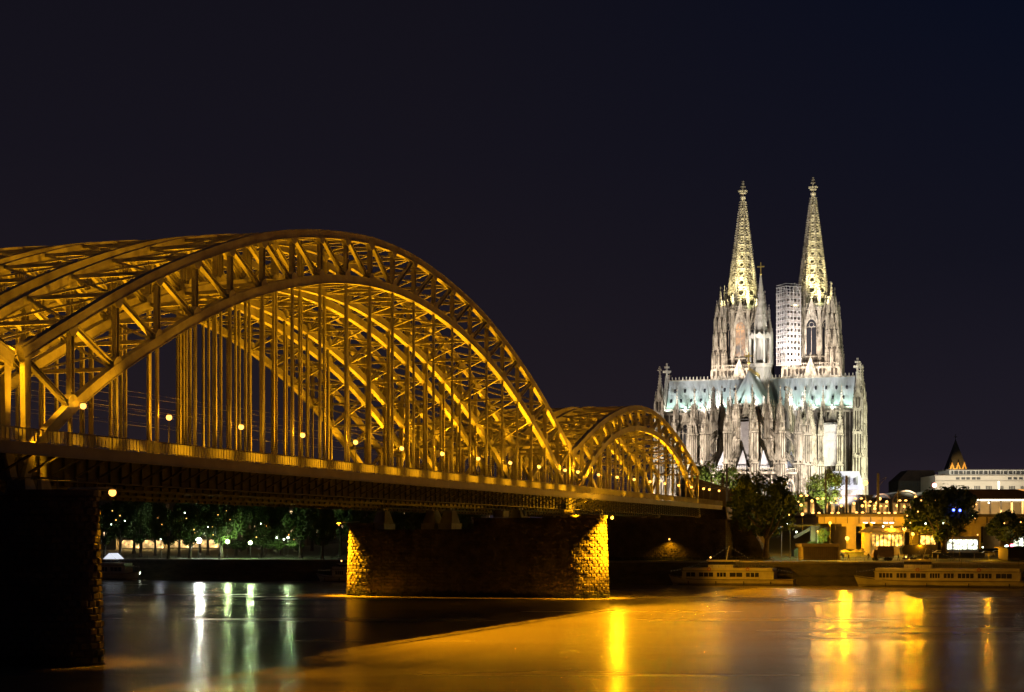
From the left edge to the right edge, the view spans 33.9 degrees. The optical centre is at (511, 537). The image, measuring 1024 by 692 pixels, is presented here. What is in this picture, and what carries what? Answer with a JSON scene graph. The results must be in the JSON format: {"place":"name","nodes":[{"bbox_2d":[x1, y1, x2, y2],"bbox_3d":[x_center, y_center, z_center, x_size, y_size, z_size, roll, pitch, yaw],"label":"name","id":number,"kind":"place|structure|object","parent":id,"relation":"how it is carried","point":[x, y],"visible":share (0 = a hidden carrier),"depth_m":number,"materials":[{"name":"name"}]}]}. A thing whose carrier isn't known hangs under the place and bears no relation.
{"place":"outdoors","nodes":[
{"label":"outdoors","id":0,"kind":"place"},
{"bbox_2d":[192,504,219,548],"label":"town house","id":1,"kind":"structure","parent":0,"point":[212,545],"depth_m":560.96,"materials":[{"name":"paint"}]},
{"bbox_2d":[416,512,440,528],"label":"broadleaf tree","id":2,"kind":"object","parent":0,"point":[421,517],"visible":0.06,"depth_m":496.91,"materials":[{"name":"green plant"}]},
{"bbox_2d":[0,579,1023,691],"bbox_3d":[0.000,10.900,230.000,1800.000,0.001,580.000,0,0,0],"label":"river","id":3,"kind":"structure","parent":0,"point":[161,635],"depth_m":176.25,"materials":[{"name":"brown liquid"}]},
{"bbox_2d":[0,477,104,667],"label":"bridge pier","id":4,"kind":"structure","parent":3,"relation":"in","point":[51,604],"depth_m":141.32,"materials":[{"name":"stone"}]},
{"bbox_2d":[0,340,52,480],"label":"steel arch bridge","id":5,"kind":"structure","parent":4,"relation":"on","point":[10,449],"depth_m":142.39,"materials":[{"name":"yellow metal"}]},
{"bbox_2d":[68,487,116,495],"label":"floodlight","id":6,"kind":"object","parent":4,"relation":"attached to","point":[112,491],"visible":0.98,"depth_m":144.25,"materials":[{"name":"paint"}]},
{"bbox_2d":[0,242,433,510],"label":"steel arch bridge","id":7,"kind":"structure","parent":4,"relation":"on","point":[10,254],"depth_m":258.81,"materials":[{"name":"yellow metal"}]},
{"bbox_2d":[100,550,140,579],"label":"passenger boat","id":8,"kind":"object","parent":3,"relation":"on","point":[112,568],"visible":0.74,"depth_m":431.54,"materials":[{"name":"black paint"}]},
{"bbox_2d":[316,560,347,581],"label":"passenger boat","id":9,"kind":"object","parent":3,"relation":"on","point":[339,573],"visible":0.43,"depth_m":414.02,"materials":[{"name":"white paint"}]},
{"bbox_2d":[346,509,609,598],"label":"bridge pier","id":10,"kind":"structure","parent":3,"relation":"in","point":[516,554],"depth_m":306.11,"materials":[{"name":"stone"}]},
{"bbox_2d":[0,236,502,510],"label":"steel arch bridge","id":11,"kind":"structure","parent":10,"relation":"on","point":[85,254],"depth_m":232.04,"materials":[{"name":"yellow metal"}]},
{"bbox_2d":[0,229,589,509],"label":"steel arch bridge","id":12,"kind":"structure","parent":10,"relation":"on","point":[68,463],"depth_m":195.69,"materials":[{"name":"yellow metal"}]},
{"bbox_2d":[80,402,85,446],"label":"street lamp","id":13,"kind":"object","parent":12,"relation":"on","point":[83,405],"visible":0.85,"depth_m":151.88,"materials":[{"name":"metal"}]},
{"bbox_2d":[166,414,171,454],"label":"street lamp","id":14,"kind":"object","parent":12,"relation":"on","point":[169,417],"visible":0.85,"depth_m":166.35,"materials":[{"name":"grey"}]},
{"bbox_2d":[239,424,243,461],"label":"street lamp","id":15,"kind":"object","parent":12,"relation":"on","point":[241,427],"visible":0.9,"depth_m":180.81,"materials":[{"name":"grey"}]},
{"bbox_2d":[300,432,304,456],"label":"street lamp","id":16,"kind":"object","parent":12,"relation":"on","point":[302,435],"visible":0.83,"depth_m":195.27,"materials":[{"name":"grey"}]},
{"bbox_2d":[385,408,588,517],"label":"steel arch bridge","id":17,"kind":"structure","parent":10,"relation":"on","point":[464,424],"depth_m":345.90,"materials":[{"name":"yellow metal"}]},
{"bbox_2d":[450,407,645,517],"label":"steel arch bridge","id":18,"kind":"structure","parent":10,"relation":"on","point":[558,411],"depth_m":347.57,"materials":[{"name":"yellow metal"}]},
{"bbox_2d":[669,547,795,585],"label":"passenger boat","id":19,"kind":"object","parent":3,"relation":"on","point":[726,572],"visible":0.94,"depth_m":381.74,"materials":[{"name":"white paint"}]},
{"bbox_2d":[854,548,1023,588],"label":"passenger boat","id":20,"kind":"object","parent":3,"relation":"on","point":[914,573],"visible":0.96,"depth_m":364.68,"materials":[{"name":"white paint"}]},
{"bbox_2d":[0,0,1023,517],"label":"sky","id":21,"kind":"structure","parent":0,"point":[577,169],"materials":[{"name":"black"}]},
{"bbox_2d":[99,518,1023,561],"bbox_3d":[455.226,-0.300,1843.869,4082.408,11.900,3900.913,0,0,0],"label":"ground","id":22,"kind":"structure","parent":0,"point":[789,541],"depth_m":489.80,"materials":[{"name":"grey stone"}]},
{"bbox_2d":[97,500,118,549],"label":"town house","id":23,"kind":"structure","parent":22,"relation":"on","point":[113,544],"depth_m":556.06,"materials":[{"name":"paint"}]},
{"bbox_2d":[98,504,123,557],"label":"broadleaf tree","id":24,"kind":"object","parent":22,"relation":"on","point":[106,538],"visible":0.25,"depth_m":468.77,"materials":[{"name":"green plant"}]},
{"bbox_2d":[122,502,138,548],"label":"town house","id":25,"kind":"structure","parent":22,"relation":"on","point":[127,543],"depth_m":560.11,"materials":[{"name":"paint"}]},
{"bbox_2d":[126,501,144,553],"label":"broadleaf tree","id":26,"kind":"object","parent":22,"relation":"on","point":[133,540],"visible":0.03,"depth_m":519.53,"materials":[{"name":"green plant"}]},
{"bbox_2d":[125,502,153,556],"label":"broadleaf tree","id":27,"kind":"object","parent":22,"relation":"on","point":[144,516],"visible":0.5,"depth_m":477.42,"materials":[{"name":"green plant"}]},
{"bbox_2d":[151,502,160,555],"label":"broadleaf tree","id":28,"kind":"object","parent":22,"relation":"on","point":[155,551],"visible":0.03,"depth_m":499.62,"materials":[{"name":"green plant"}]},
{"bbox_2d":[142,502,170,548],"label":"town house","id":29,"kind":"structure","parent":22,"relation":"on","point":[147,544],"depth_m":557.58,"materials":[{"name":"paint"}]},
{"bbox_2d":[167,503,191,556],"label":"broadleaf tree","id":30,"kind":"object","parent":22,"relation":"on","point":[179,545],"visible":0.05,"depth_m":489.60,"materials":[{"name":"green plant"}]},
{"bbox_2d":[170,503,191,548],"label":"town house","id":31,"kind":"structure","parent":22,"relation":"on","point":[176,542],"depth_m":562.89,"materials":[{"name":"paint"}]},
{"bbox_2d":[171,504,208,558],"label":"broadleaf tree","id":32,"kind":"object","parent":22,"relation":"on","point":[196,520],"visible":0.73,"depth_m":449.81,"materials":[{"name":"green plant"}]},
{"bbox_2d":[194,504,220,554],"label":"broadleaf tree","id":33,"kind":"object","parent":22,"relation":"on","point":[205,506],"visible":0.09,"depth_m":499.31,"materials":[{"name":"green plant"}]},
{"bbox_2d":[202,504,243,557],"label":"broadleaf tree","id":34,"kind":"object","parent":22,"relation":"on","point":[229,517],"visible":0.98,"depth_m":452.78,"materials":[{"name":"green plant"}]},
{"bbox_2d":[220,505,252,555],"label":"broadleaf tree","id":35,"kind":"object","parent":22,"relation":"on","point":[247,515],"visible":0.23,"depth_m":491.28,"materials":[{"name":"green plant"}]},
{"bbox_2d":[223,505,250,548],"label":"town house","id":36,"kind":"structure","parent":22,"relation":"on","point":[225,545],"depth_m":557.68,"materials":[{"name":"paint"}]},
{"bbox_2d":[229,540,249,551],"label":"round bush","id":37,"kind":"object","parent":22,"relation":"on","point":[240,545],"visible":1,"depth_m":483.90,"materials":[{"name":"green plant"}]},
{"bbox_2d":[238,506,269,553],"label":"broadleaf tree","id":38,"kind":"object","parent":22,"relation":"on","point":[258,517],"visible":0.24,"depth_m":503.02,"materials":[{"name":"green plant"}]},
{"bbox_2d":[247,536,267,549],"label":"round bush","id":39,"kind":"object","parent":22,"relation":"on","point":[260,541],"visible":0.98,"depth_m":478.39,"materials":[{"name":"green plant"}]},
{"bbox_2d":[252,523,271,552],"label":"broadleaf tree","id":40,"kind":"object","parent":22,"relation":"on","point":[261,530],"visible":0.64,"depth_m":488.84,"materials":[{"name":"green plant"}]},
{"bbox_2d":[263,539,283,551],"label":"round bush","id":41,"kind":"object","parent":22,"relation":"on","point":[275,545],"visible":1,"depth_m":476.79,"materials":[{"name":"green plant"}]},
{"bbox_2d":[261,507,289,550],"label":"broadleaf tree","id":42,"kind":"object","parent":22,"relation":"on","point":[276,514],"visible":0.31,"depth_m":521.96,"materials":[{"name":"green plant"}]},
{"bbox_2d":[270,525,288,554],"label":"broadleaf tree","id":43,"kind":"object","parent":22,"relation":"on","point":[279,534],"visible":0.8,"depth_m":498.50,"materials":[{"name":"green plant"}]},
{"bbox_2d":[283,539,304,551],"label":"round bush","id":44,"kind":"object","parent":22,"relation":"on","point":[293,545],"visible":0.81,"depth_m":474.82,"materials":[{"name":"green plant"}]},
{"bbox_2d":[280,507,309,546],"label":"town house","id":45,"kind":"structure","parent":22,"relation":"on","point":[303,541],"depth_m":560.02,"materials":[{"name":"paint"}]},
{"bbox_2d":[281,508,316,556],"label":"broadleaf tree","id":46,"kind":"object","parent":22,"relation":"on","point":[294,517],"visible":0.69,"depth_m":459.97,"materials":[{"name":"green plant"}]},
{"bbox_2d":[310,508,320,550],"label":"broadleaf tree","id":47,"kind":"object","parent":22,"relation":"on","point":[312,546],"depth_m":519.52,"materials":[{"name":"green plant"}]},
{"bbox_2d":[302,508,337,558],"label":"broadleaf tree","id":48,"kind":"object","parent":22,"relation":"on","point":[322,524],"visible":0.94,"depth_m":445.86,"materials":[{"name":"green plant"}]},
{"bbox_2d":[307,532,334,544],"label":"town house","id":49,"kind":"structure","parent":22,"relation":"on","point":[308,541],"depth_m":562.43,"materials":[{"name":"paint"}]},
{"bbox_2d":[323,509,353,554],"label":"broadleaf tree","id":50,"kind":"object","parent":22,"relation":"on","point":[341,515],"visible":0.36,"depth_m":488.66,"materials":[{"name":"green plant"}]},
{"bbox_2d":[330,519,348,542],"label":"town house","id":51,"kind":"structure","parent":22,"relation":"on","point":[344,540],"depth_m":556.53,"materials":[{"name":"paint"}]},
{"bbox_2d":[347,510,376,532],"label":"broadleaf tree","id":52,"kind":"object","parent":22,"relation":"on","point":[357,515],"visible":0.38,"depth_m":467.09,"materials":[{"name":"green plant"}]},
{"bbox_2d":[471,471,489,522],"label":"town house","id":53,"kind":"structure","parent":22,"relation":"on","point":[486,516],"depth_m":558.30,"materials":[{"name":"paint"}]},
{"bbox_2d":[119,555,1023,585],"bbox_3d":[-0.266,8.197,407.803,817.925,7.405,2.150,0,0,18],"label":"quay wall","id":54,"kind":"structure","parent":22,"relation":"on","point":[801,573],"depth_m":398.81,"materials":[{"name":"stone"}]},
{"bbox_2d":[543,507,770,560],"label":"bridge abutment","id":55,"kind":"object","parent":22,"relation":"on","point":[703,537],"visible":0.69,"depth_m":416.33,"materials":[{"name":"stone"}]},
{"bbox_2d":[518,405,722,517],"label":"steel arch bridge","id":56,"kind":"structure","parent":55,"relation":"on","point":[637,503],"depth_m":350.32,"materials":[{"name":"yellow metal"}]},
{"bbox_2d":[710,476,719,504],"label":"catenary mast","id":57,"kind":"object","parent":55,"relation":"on","point":[711,481],"visible":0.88,"depth_m":444.77,"materials":[{"name":"metal"}]},
{"bbox_2d":[726,464,734,503],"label":"catenary mast","id":58,"kind":"object","parent":55,"relation":"on","point":[727,475],"visible":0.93,"depth_m":449.73,"materials":[{"name":"metal"}]},
{"bbox_2d":[11,373,731,490],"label":"overhead wire","id":59,"kind":"object","parent":58,"relation":"hanging from","point":[289,430],"visible":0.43,"depth_m":212.50,"materials":[{"name":"metal"}]},
{"bbox_2d":[681,477,734,506],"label":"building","id":60,"kind":"structure","parent":22,"relation":"on","point":[719,496],"depth_m":500.00,"materials":[{"name":"brown"}]},
{"bbox_2d":[693,459,737,489],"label":"broadleaf tree","id":61,"kind":"object","parent":22,"relation":"on","point":[704,470],"visible":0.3,"depth_m":557.03,"materials":[{"name":"green plant"}]},
{"bbox_2d":[723,500,755,524],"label":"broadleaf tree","id":62,"kind":"object","parent":22,"relation":"on","point":[729,504],"visible":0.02,"depth_m":439.97,"materials":[{"name":"green plant"}]},
{"bbox_2d":[653,177,867,517],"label":"cathedral","id":63,"kind":"structure","parent":22,"relation":"on","point":[789,412],"depth_m":696.14,"materials":[{"name":"stone"}]},
{"bbox_2d":[740,419,749,462],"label":"sheeted scaffold","id":64,"kind":"object","parent":63,"relation":"on","point":[744,437],"visible":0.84,"depth_m":653.05,"materials":[{"name":"grey fabric"}]},
{"bbox_2d":[776,283,801,365],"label":"scaffold tower","id":65,"kind":"structure","parent":63,"relation":"on","point":[784,309],"depth_m":743.45,"materials":[{"name":"white metal"}]},
{"bbox_2d":[824,423,836,465],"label":"sheeted scaffold","id":66,"kind":"object","parent":63,"relation":"on","point":[830,447],"visible":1,"depth_m":675.70,"materials":[{"name":"white fabric"}]},
{"bbox_2d":[728,470,797,557],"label":"broadleaf tree","id":67,"kind":"object","parent":22,"relation":"on","point":[773,509],"visible":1,"depth_m":412.95,"materials":[{"name":"green plant"}]},
{"bbox_2d":[787,489,805,515],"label":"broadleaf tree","id":68,"kind":"object","parent":22,"relation":"on","point":[802,499],"visible":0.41,"depth_m":543.31,"materials":[{"name":"green plant"}]},
{"bbox_2d":[791,526,828,556],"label":"staircase","id":69,"kind":"structure","parent":22,"relation":"on","point":[813,530],"depth_m":430.88,"materials":[{"name":"concrete"}]},
{"bbox_2d":[816,527,830,542],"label":"broadleaf tree","id":70,"kind":"object","parent":22,"relation":"on","point":[822,533],"visible":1,"depth_m":429.26,"materials":[{"name":"green plant"}]},
{"bbox_2d":[804,468,843,513],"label":"broadleaf tree","id":71,"kind":"object","parent":22,"relation":"on","point":[815,491],"visible":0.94,"depth_m":537.66,"materials":[{"name":"green plant"}]},
{"bbox_2d":[792,495,873,515],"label":"station wall","id":72,"kind":"structure","parent":22,"relation":"on","point":[811,507],"depth_m":575.00,"materials":[{"name":"stone"}]},
{"bbox_2d":[827,471,863,494],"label":"annex building","id":73,"kind":"structure","parent":22,"relation":"on","point":[855,486],"depth_m":598.20,"materials":[{"name":"stone"}]},
{"bbox_2d":[861,523,864,547],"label":"round column","id":74,"kind":"structure","parent":22,"relation":"on","point":[862,534],"depth_m":454.54,"materials":[{"name":"concrete"}]},
{"bbox_2d":[863,480,867,527],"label":"street light","id":75,"kind":"object","parent":22,"relation":"on","point":[865,482],"visible":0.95,"depth_m":499.94,"materials":[{"name":"metal"}]},
{"bbox_2d":[871,546,893,560],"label":"covered trailer","id":76,"kind":"object","parent":22,"relation":"on","point":[884,551],"visible":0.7,"depth_m":404.00,"materials":[{"name":"metal"}]},
{"bbox_2d":[856,526,912,555],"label":"kiosk","id":77,"kind":"object","parent":22,"relation":"on","point":[874,536],"visible":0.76,"depth_m":431.50,"materials":[{"name":"concrete"}]},
{"bbox_2d":[872,535,901,545],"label":"shop window","id":78,"kind":"structure","parent":77,"relation":"in","point":[873,536],"depth_m":431.53,"materials":[{"name":"yellow"}]},
{"bbox_2d":[794,514,1023,548],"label":"building","id":79,"kind":"structure","parent":22,"relation":"on","point":[841,527],"depth_m":463.00,"materials":[{"name":"concrete"}]},
{"bbox_2d":[797,473,805,515],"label":"catenary mast","id":80,"kind":"object","parent":79,"relation":"on","point":[798,492],"visible":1,"depth_m":479.82,"materials":[{"name":"metal"}]},
{"bbox_2d":[825,471,833,513],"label":"catenary mast","id":81,"kind":"object","parent":79,"relation":"on","point":[825,490],"visible":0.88,"depth_m":469.85,"materials":[{"name":"metal"}]},
{"bbox_2d":[845,476,852,513],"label":"catenary mast","id":82,"kind":"object","parent":79,"relation":"on","point":[846,494],"visible":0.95,"depth_m":465.73,"materials":[{"name":"metal"}]},
{"bbox_2d":[877,473,886,513],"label":"catenary mast","id":83,"kind":"object","parent":79,"relation":"on","point":[878,492],"visible":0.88,"depth_m":469.70,"materials":[{"name":"metal"}]},
{"bbox_2d":[897,490,905,513],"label":"catenary mast","id":84,"kind":"object","parent":79,"relation":"on","point":[898,501],"visible":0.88,"depth_m":474.95,"materials":[{"name":"metal"}]},
{"bbox_2d":[957,489,1023,513],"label":"platform canopy","id":85,"kind":"object","parent":79,"relation":"on","point":[990,507],"visible":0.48,"depth_m":473.10,"materials":[{"name":"grey"}]},
{"bbox_2d":[900,545,932,559],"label":"covered trailer","id":86,"kind":"object","parent":22,"relation":"on","point":[911,549],"visible":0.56,"depth_m":404.00,"materials":[{"name":"metal"}]},
{"bbox_2d":[909,532,937,551],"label":"shop front","id":87,"kind":"object","parent":22,"relation":"on","point":[918,538],"visible":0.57,"depth_m":440.00,"materials":[{"name":"yellow"}]},
{"bbox_2d":[921,536,934,543],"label":"shop window","id":88,"kind":"structure","parent":87,"relation":"in","point":[922,537],"depth_m":439.61,"materials":[{"name":"yellow"}]},
{"bbox_2d":[902,485,980,558],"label":"broadleaf tree","id":89,"kind":"object","parent":22,"relation":"on","point":[935,514],"visible":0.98,"depth_m":401.16,"materials":[{"name":"green plant"}]},
{"bbox_2d":[938,536,978,552],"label":"shop front","id":90,"kind":"object","parent":22,"relation":"on","point":[969,544],"visible":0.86,"depth_m":439.60,"materials":[{"name":"grey"}]},
{"bbox_2d":[947,540,976,548],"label":"shop window","id":91,"kind":"structure","parent":90,"relation":"in","point":[972,544],"depth_m":439.61,"materials":[{"name":"grey glass"}]},
{"bbox_2d":[932,553,984,557],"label":"wall","id":92,"kind":"structure","parent":22,"relation":"on","point":[962,555],"depth_m":403.00,"materials":[{"name":"stone"}]},
{"bbox_2d":[957,508,961,560],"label":"signal light","id":93,"kind":"object","parent":22,"relation":"on","point":[959,510],"visible":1,"depth_m":398.44,"materials":[{"name":"grey"}]},
{"bbox_2d":[921,469,1023,501],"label":"office building","id":94,"kind":"structure","parent":22,"relation":"on","point":[989,478],"depth_m":700.00,"materials":[{"name":"paint"}]},
{"bbox_2d":[982,551,994,556],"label":"parked car","id":95,"kind":"object","parent":22,"relation":"on","point":[991,553],"visible":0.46,"depth_m":419.14,"materials":[{"name":"brown metal"}]},
{"bbox_2d":[984,509,1023,545],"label":"broadleaf tree","id":96,"kind":"object","parent":22,"relation":"on","point":[1001,531],"visible":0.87,"depth_m":414.09,"materials":[{"name":"green plant"}]},
{"bbox_2d":[995,547,1023,559],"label":"quay shed","id":97,"kind":"structure","parent":22,"relation":"on","point":[1010,552],"depth_m":396.00,"materials":[{"name":"concrete"}]},
{"bbox_2d":[1000,532,1023,546],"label":"shop front","id":98,"kind":"object","parent":22,"relation":"on","point":[1020,543],"visible":0.17,"depth_m":439.60,"materials":[{"name":"grey"}]},
{"bbox_2d":[1013,538,1022,545],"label":"shop window","id":99,"kind":"structure","parent":98,"relation":"in","point":[1015,543],"depth_m":439.61,"materials":[{"name":"grey"}]},
{"bbox_2d":[1012,521,1023,540],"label":"broadleaf tree","id":100,"kind":"object","parent":22,"relation":"on","point":[1020,527],"visible":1,"depth_m":400.03,"materials":[{"name":"green plant"}]},
{"bbox_2d":[124,558,1023,562],"bbox_3d":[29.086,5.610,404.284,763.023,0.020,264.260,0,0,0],"label":"promenade","id":101,"kind":"structure","parent":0,"point":[630,560],"depth_m":394.32,"materials":[{"name":"grey concrete"}]},
{"bbox_2d":[102,501,138,555],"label":"broadleaf tree","id":102,"kind":"object","parent":101,"relation":"on","point":[120,526],"visible":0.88,"depth_m":453.43,"materials":[{"name":"green plant"}]},
{"bbox_2d":[147,502,184,558],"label":"broadleaf tree","id":103,"kind":"object","parent":101,"relation":"on","point":[165,520],"visible":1,"depth_m":443.84,"materials":[{"name":"green plant"}]},
{"bbox_2d":[795,543,840,559],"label":"ticket pavilion","id":104,"kind":"structure","parent":101,"relation":"on","point":[816,551],"depth_m":396.00,"materials":[{"name":"concrete"}]},
{"bbox_2d":[873,493,890,513],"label":"building","id":105,"kind":"structure","parent":0,"point":[884,498],"depth_m":591.05,"materials":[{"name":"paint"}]},
{"bbox_2d":[884,490,917,513],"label":"train hall","id":106,"kind":"structure","parent":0,"point":[908,495],"depth_m":586.20,"materials":[{"name":"paint"}]},
{"bbox_2d":[888,470,934,492],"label":"dark building","id":107,"kind":"structure","parent":0,"point":[909,480],"depth_m":761.51,"materials":[{"name":"tile"}]},
{"bbox_2d":[944,434,966,468],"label":"church tower","id":108,"kind":"structure","parent":0,"point":[955,460],"depth_m":901.82,"materials":[{"name":"concrete"}]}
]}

